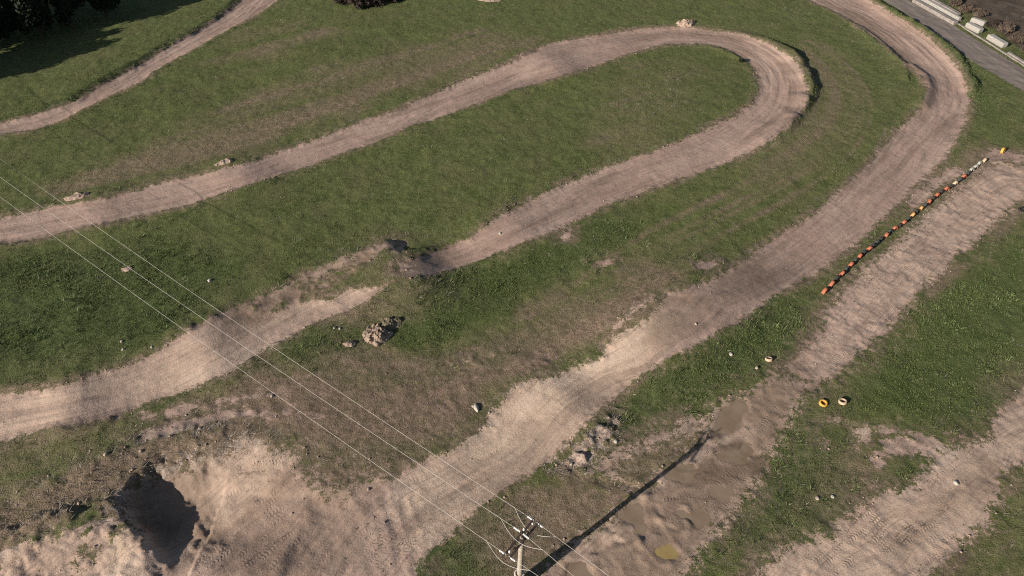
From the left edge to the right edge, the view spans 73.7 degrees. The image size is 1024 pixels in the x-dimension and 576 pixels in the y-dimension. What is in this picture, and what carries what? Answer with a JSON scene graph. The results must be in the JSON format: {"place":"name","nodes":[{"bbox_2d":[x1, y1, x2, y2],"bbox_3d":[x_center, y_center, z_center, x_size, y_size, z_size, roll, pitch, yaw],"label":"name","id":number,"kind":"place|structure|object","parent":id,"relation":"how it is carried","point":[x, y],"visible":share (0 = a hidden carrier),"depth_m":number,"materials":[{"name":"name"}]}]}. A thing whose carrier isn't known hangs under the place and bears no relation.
{"place":"outdoors","nodes":[
{"label":"outdoors","id":0,"kind":"place"},
{"bbox_2d":[0,0,275,133],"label":"footpath","id":1,"kind":"structure","parent":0,"point":[240,11],"depth_m":91.85,"materials":[{"name":"brown soil"}]},
{"bbox_2d":[90,430,429,575],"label":"bare yard","id":2,"kind":"structure","parent":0,"point":[253,524],"depth_m":47.91,"materials":[{"name":"brown soil"}]},
{"bbox_2d":[3,5,1015,571],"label":"stone chips","id":3,"kind":"object","parent":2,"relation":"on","point":[437,153],"visible":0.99,"depth_m":63.08,"materials":[{"name":"grey stone"}]},
{"bbox_2d":[3,51,1016,570],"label":"dirt clods","id":4,"kind":"object","parent":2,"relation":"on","point":[519,349],"visible":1,"depth_m":49.77,"materials":[{"name":"soil"}]},
{"bbox_2d":[0,0,1023,575],"bbox_3d":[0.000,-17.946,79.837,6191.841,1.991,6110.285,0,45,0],"label":"grass field","id":5,"kind":"structure","parent":0,"point":[904,442],"depth_m":65.26,"materials":[{"name":"green plant"}]},
{"bbox_2d":[0,0,53,37],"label":"tree","id":6,"kind":"object","parent":5,"relation":"on","point":[32,14],"visible":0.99,"depth_m":94.99,"materials":[{"name":"green plant"}]},
{"bbox_2d":[45,0,84,26],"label":"tree","id":7,"kind":"object","parent":5,"relation":"on","point":[64,10],"visible":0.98,"depth_m":97.64,"materials":[{"name":"green plant"}]},
{"bbox_2d":[63,192,88,200],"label":"soil heap","id":8,"kind":"object","parent":5,"relation":"on","point":[76,195],"visible":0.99,"depth_m":71.51,"materials":[{"name":"beige soil"}]},
{"bbox_2d":[86,0,120,14],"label":"tree","id":9,"kind":"object","parent":5,"relation":"on","point":[103,5],"visible":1,"depth_m":101.11,"materials":[{"name":"green plant"}]},
{"bbox_2d":[121,266,132,271],"bbox_3d":[-36.086,-1.689,63.908,1.230,0.465,0.796,0,45,0],"label":"soil heap","id":10,"kind":"object","parent":5,"relation":"on","point":[125,269],"visible":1,"depth_m":63.76,"materials":[{"name":"beige soil"}]},
{"bbox_2d":[214,158,233,165],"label":"soil heap","id":11,"kind":"object","parent":5,"relation":"on","point":[225,161],"visible":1,"depth_m":75.31,"materials":[{"name":"beige soil"}]},
{"bbox_2d":[332,0,347,5],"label":"bush","id":12,"kind":"object","parent":5,"relation":"on","point":[340,1],"visible":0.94,"depth_m":105.88,"materials":[{"name":"plant"}]},
{"bbox_2d":[343,341,355,347],"bbox_3d":[-13.651,4.706,57.275,1.187,0.602,0.779,0,45,0],"label":"soil heap","id":13,"kind":"object","parent":5,"relation":"on","point":[349,344],"visible":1,"depth_m":57.07,"materials":[{"name":"beige soil"}]},
{"bbox_2d":[346,0,370,9],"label":"bush","id":14,"kind":"object","parent":5,"relation":"on","point":[357,4],"visible":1,"depth_m":104.63,"materials":[{"name":"plant"}]},
{"bbox_2d":[358,323,393,346],"bbox_3d":[-11.502,3.865,57.886,3.085,1.064,2.645,0,45,0],"label":"rubble heap","id":15,"kind":"object","parent":5,"relation":"on","point":[377,335],"visible":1,"depth_m":57.64,"materials":[{"name":"stone"}]},
{"bbox_2d":[367,0,385,6],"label":"bush","id":16,"kind":"object","parent":5,"relation":"on","point":[378,3],"visible":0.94,"depth_m":105.70,"materials":[{"name":"plant"}]},
{"bbox_2d":[381,316,402,330],"bbox_3d":[-10.404,3.045,58.898,1.967,0.803,1.702,0,45,0],"label":"soil heap","id":17,"kind":"object","parent":5,"relation":"on","point":[391,323],"visible":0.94,"depth_m":58.73,"materials":[{"name":"brown soil"}]},
{"bbox_2d":[473,404,478,411],"bbox_3d":[-2.772,9.394,53.299,0.429,0.394,0.788,-11,46,-11],"label":"stone","id":18,"kind":"object","parent":5,"relation":"on","point":[476,407],"visible":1,"depth_m":53.17,"materials":[{"name":"white stone"}]},
{"bbox_2d":[479,0,500,1],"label":"soil heap","id":19,"kind":"object","parent":5,"relation":"on","point":[490,0],"visible":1,"depth_m":107.01,"materials":[{"name":"beige soil"}]},
{"bbox_2d":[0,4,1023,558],"bbox_3d":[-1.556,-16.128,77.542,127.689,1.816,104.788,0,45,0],"label":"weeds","id":20,"kind":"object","parent":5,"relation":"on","point":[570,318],"visible":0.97,"depth_m":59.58,"materials":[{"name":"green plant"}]},
{"bbox_2d":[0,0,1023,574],"bbox_3d":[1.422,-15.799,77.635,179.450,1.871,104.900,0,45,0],"label":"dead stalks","id":21,"kind":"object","parent":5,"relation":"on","point":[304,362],"visible":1,"depth_m":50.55,"materials":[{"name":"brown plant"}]},
{"bbox_2d":[499,516,542,575],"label":"utility pole","id":22,"kind":"object","parent":5,"relation":"on","point":[522,537],"visible":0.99,"depth_m":39.33,"materials":[{"name":"concrete"}]},
{"bbox_2d":[3,199,537,575],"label":"power line","id":23,"kind":"object","parent":22,"relation":"attached to","point":[305,415],"visible":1,"depth_m":45.28,"materials":[{"name":"metal"}]},
{"bbox_2d":[0,177,570,573],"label":"power line","id":24,"kind":"object","parent":22,"relation":"attached to","point":[341,412],"visible":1,"depth_m":44.21,"materials":[{"name":"metal"}]},
{"bbox_2d":[2,160,606,574],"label":"power line","id":25,"kind":"object","parent":22,"relation":"attached to","point":[358,404],"visible":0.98,"depth_m":46.02,"materials":[{"name":"metal"}]},
{"bbox_2d":[676,19,695,27],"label":"soil heap","id":26,"kind":"object","parent":5,"relation":"on","point":[685,23],"visible":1,"depth_m":100.63,"materials":[{"name":"beige soil"}]},
{"bbox_2d":[765,356,772,361],"bbox_3d":[21.124,5.847,56.157,0.589,0.223,0.583,-7,21,-7],"label":"tyre","id":27,"kind":"object","parent":5,"relation":"on","point":[768,359],"visible":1,"depth_m":56.03,"materials":[{"name":"white rubber"}]},
{"bbox_2d":[819,399,827,406],"bbox_3d":[24.106,8.933,52.882,0.620,0.235,0.614,-14,52,-14],"label":"tyre","id":28,"kind":"object","parent":5,"relation":"on","point":[824,401],"visible":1,"depth_m":52.82,"materials":[{"name":"yellow rubber"}]},
{"bbox_2d":[838,398,846,404],"bbox_3d":[25.603,8.801,52.856,0.620,0.235,0.614,-14,33,-14],"label":"tyre","id":29,"kind":"object","parent":5,"relation":"on","point":[842,403],"visible":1,"depth_m":52.77,"materials":[{"name":"white rubber"}]},
{"bbox_2d":[912,0,957,24],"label":"concrete beam","id":30,"kind":"structure","parent":5,"relation":"on","point":[936,12],"depth_m":103.73,"materials":[{"name":"grey concrete"}]},
{"bbox_2d":[921,0,961,20],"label":"concrete beam","id":31,"kind":"structure","parent":5,"relation":"on","point":[943,10],"depth_m":104.44,"materials":[{"name":"white paint"}]},
{"bbox_2d":[931,0,960,15],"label":"concrete beam","id":32,"kind":"structure","parent":5,"relation":"on","point":[947,7],"depth_m":105.13,"materials":[{"name":"grey concrete"}]},
{"bbox_2d":[948,0,961,6],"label":"bush","id":33,"kind":"object","parent":5,"relation":"on","point":[957,3],"visible":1,"depth_m":106.13,"materials":[{"name":"brown plant"}]},
{"bbox_2d":[957,3,974,13],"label":"bush","id":34,"kind":"object","parent":5,"relation":"on","point":[966,8],"visible":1,"depth_m":104.34,"materials":[{"name":"brown plant"}]},
{"bbox_2d":[965,22,983,33],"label":"barrier block","id":35,"kind":"object","parent":5,"relation":"on","point":[974,27],"depth_m":99.51,"materials":[{"name":"white paint"}]},
{"bbox_2d":[970,17,986,26],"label":"barrier block","id":36,"kind":"object","parent":5,"relation":"on","point":[979,22],"depth_m":101.22,"materials":[{"name":"white paint"}]},
{"bbox_2d":[972,7,987,17],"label":"bush","id":37,"kind":"object","parent":5,"relation":"on","point":[980,12],"visible":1,"depth_m":103.17,"materials":[{"name":"brown plant"}]},
{"bbox_2d":[986,18,1001,28],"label":"bush","id":38,"kind":"object","parent":5,"relation":"on","point":[995,22],"visible":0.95,"depth_m":100.57,"materials":[{"name":"brown plant"}]},
{"bbox_2d":[986,34,1007,47],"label":"barrier block","id":39,"kind":"object","parent":5,"relation":"on","point":[997,40],"depth_m":96.47,"materials":[{"name":"white paint"}]},
{"bbox_2d":[995,21,1015,33],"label":"bush","id":40,"kind":"object","parent":5,"relation":"on","point":[1006,28],"visible":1,"depth_m":99.15,"materials":[{"name":"brown plant"}]},
{"bbox_2d":[1007,52,1023,63],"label":"concrete beam","id":41,"kind":"structure","parent":5,"relation":"on","point":[1016,57],"depth_m":93.36,"materials":[{"name":"grey concrete"}]},
{"bbox_2d":[1008,31,1023,42],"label":"bush","id":42,"kind":"object","parent":5,"relation":"on","point":[1017,36],"visible":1,"depth_m":96.97,"materials":[{"name":"brown plant"}]},
{"bbox_2d":[0,0,1023,575],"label":"dirt track","id":43,"kind":"structure","parent":0,"point":[932,522],"depth_m":59.08,"materials":[{"name":"brown soil"}]},
{"bbox_2d":[343,164,1023,575],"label":"sprouts","id":44,"kind":"object","parent":43,"relation":"on","point":[763,376],"visible":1,"depth_m":50.66,"materials":[{"name":"green plant"}]},
{"bbox_2d":[541,370,830,575],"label":"mud flat","id":45,"kind":"structure","parent":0,"point":[612,546],"depth_m":48.05,"materials":[{"name":"brown soil"}]},
{"bbox_2d":[567,561,592,575],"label":"puddle","id":46,"kind":"object","parent":45,"relation":"on","point":[578,568],"visible":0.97,"depth_m":44.30,"materials":[{"name":"liquid"}]},
{"bbox_2d":[619,503,647,534],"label":"puddle","id":47,"kind":"object","parent":45,"relation":"on","point":[633,514],"visible":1,"depth_m":46.70,"materials":[{"name":"liquid"}]},
{"bbox_2d":[655,544,678,559],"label":"puddle","id":48,"kind":"object","parent":45,"relation":"on","point":[667,551],"visible":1,"depth_m":44.88,"materials":[{"name":"liquid"}]},
{"bbox_2d":[675,509,710,528],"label":"puddle","id":49,"kind":"object","parent":45,"relation":"on","point":[699,519],"visible":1,"depth_m":46.62,"materials":[{"name":"liquid"}]},
{"bbox_2d":[664,459,769,483],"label":"puddle","id":50,"kind":"object","parent":45,"relation":"on","point":[681,473],"visible":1,"depth_m":49.01,"materials":[{"name":"liquid"}]},
{"bbox_2d":[710,483,732,502],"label":"puddle","id":51,"kind":"object","parent":45,"relation":"on","point":[721,494],"visible":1,"depth_m":47.89,"materials":[{"name":"liquid"}]},
{"bbox_2d":[710,400,747,438],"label":"puddle","id":52,"kind":"object","parent":45,"relation":"on","point":[729,419],"visible":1,"depth_m":52.26,"materials":[{"name":"liquid"}]},
{"bbox_2d":[717,443,755,464],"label":"puddle","id":53,"kind":"object","parent":45,"relation":"on","point":[743,453],"visible":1,"depth_m":49.99,"materials":[{"name":"liquid"}]},
{"bbox_2d":[777,160,1023,389],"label":"dirt lane","id":54,"kind":"structure","parent":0,"point":[860,308],"depth_m":63.51,"materials":[{"name":"brown soil"}]},
{"bbox_2d":[884,0,1023,90],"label":"road","id":55,"kind":"structure","parent":0,"point":[978,52],"depth_m":96.41,"materials":[{"name":"grey asphalt"}]},
{"bbox_2d":[958,23,1023,65],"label":"kerb","id":56,"kind":"structure","parent":55,"relation":"on","point":[991,44],"depth_m":96.48,"materials":[{"name":"concrete"}]},
{"bbox_2d":[962,0,1023,48],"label":"ploughed soil","id":57,"kind":"structure","parent":0,"point":[1006,10],"depth_m":105.16,"materials":[{"name":"brown soil"}]}
]}

